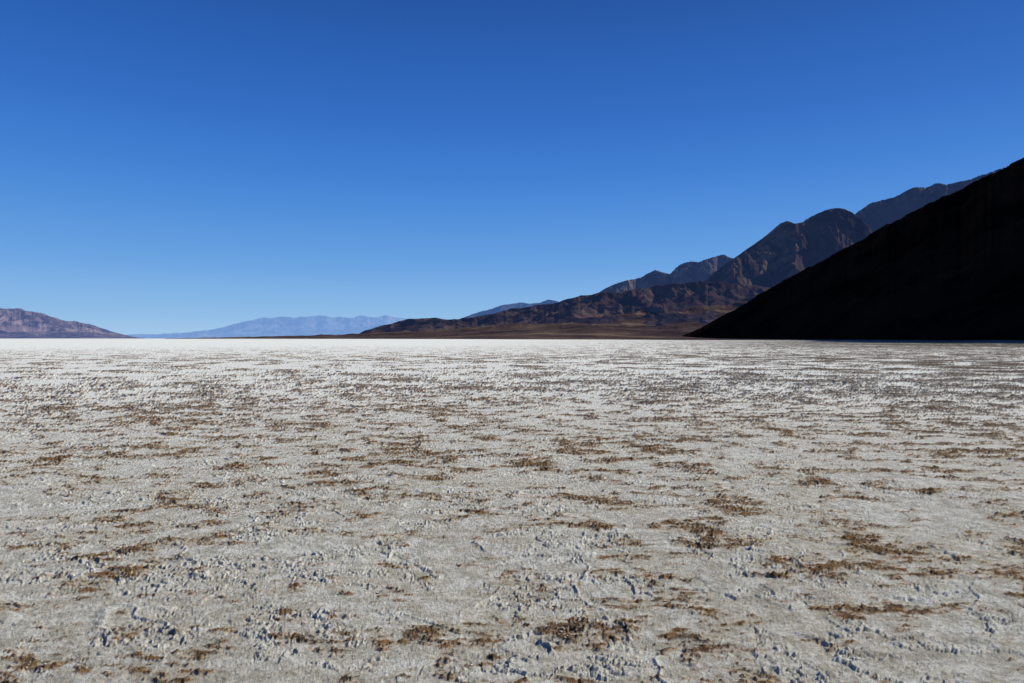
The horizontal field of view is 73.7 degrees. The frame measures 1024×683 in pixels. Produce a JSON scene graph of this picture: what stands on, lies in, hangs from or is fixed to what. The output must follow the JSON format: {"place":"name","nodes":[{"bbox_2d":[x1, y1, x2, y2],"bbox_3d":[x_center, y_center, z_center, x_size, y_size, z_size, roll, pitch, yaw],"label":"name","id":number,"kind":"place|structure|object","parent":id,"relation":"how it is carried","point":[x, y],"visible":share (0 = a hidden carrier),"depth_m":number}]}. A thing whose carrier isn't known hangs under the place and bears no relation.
{"place":"outdoors","nodes":[
{"label":"outdoors","id":0,"kind":"place"},
{"bbox_2d":[0,308,144,338],"bbox_3d":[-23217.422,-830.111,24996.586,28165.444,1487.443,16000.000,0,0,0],"label":"distant range","id":1,"kind":"structure","parent":0,"point":[17,323],"depth_m":21917.48},
{"bbox_2d":[128,315,404,338],"bbox_3d":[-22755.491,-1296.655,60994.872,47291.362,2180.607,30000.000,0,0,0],"label":"distant range","id":2,"kind":"structure","parent":0,"point":[299,326],"depth_m":57582.68},
{"bbox_2d":[165,301,829,339],"bbox_3d":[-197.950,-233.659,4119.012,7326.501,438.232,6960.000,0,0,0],"label":"alluvial fan","id":3,"kind":"object","parent":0,"point":[635,329],"visible":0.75,"depth_m":4113.36},
{"bbox_2d":[464,300,557,317],"bbox_3d":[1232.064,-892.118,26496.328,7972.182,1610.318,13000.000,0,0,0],"label":"distant mountain","id":4,"kind":"structure","parent":0,"point":[504,308],"depth_m":27119.24},
{"bbox_2d":[0,339,1023,682],"bbox_3d":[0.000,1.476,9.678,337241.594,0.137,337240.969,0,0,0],"label":"ground","id":5,"kind":"structure","parent":0,"point":[166,425],"depth_m":6.14},
{"bbox_2d":[0,435,1022,682],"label":"mud crumbs","id":6,"kind":"object","parent":5,"relation":"on","point":[528,623],"visible":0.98,"depth_m":4.07},
{"bbox_2d":[0,0,1023,334],"label":"sky","id":7,"kind":"structure","parent":0,"point":[167,166]},
{"bbox_2d":[359,281,769,333],"bbox_3d":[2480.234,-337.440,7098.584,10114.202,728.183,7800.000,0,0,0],"label":"foothills","id":8,"kind":"structure","parent":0,"point":[660,301],"depth_m":7158.45},
{"bbox_2d":[599,255,733,292],"bbox_3d":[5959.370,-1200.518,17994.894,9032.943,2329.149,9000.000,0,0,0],"label":"mountain range","id":9,"kind":"structure","parent":0,"point":[692,271],"depth_m":17916.93},
{"bbox_2d":[704,208,873,287],"bbox_3d":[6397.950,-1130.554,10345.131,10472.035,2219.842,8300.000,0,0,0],"label":"mountain peak","id":10,"kind":"structure","parent":0,"point":[780,253],"depth_m":10489.79},
{"bbox_2d":[682,158,1023,339],"bbox_3d":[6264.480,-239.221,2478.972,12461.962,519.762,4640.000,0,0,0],"label":"mountain ridge","id":11,"kind":"structure","parent":0,"point":[949,267],"depth_m":1058.67},
{"bbox_2d":[855,168,1003,230],"bbox_3d":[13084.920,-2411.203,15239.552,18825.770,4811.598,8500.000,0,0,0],"label":"mountain range","id":12,"kind":"structure","parent":0,"point":[875,216],"depth_m":15848.82}
]}

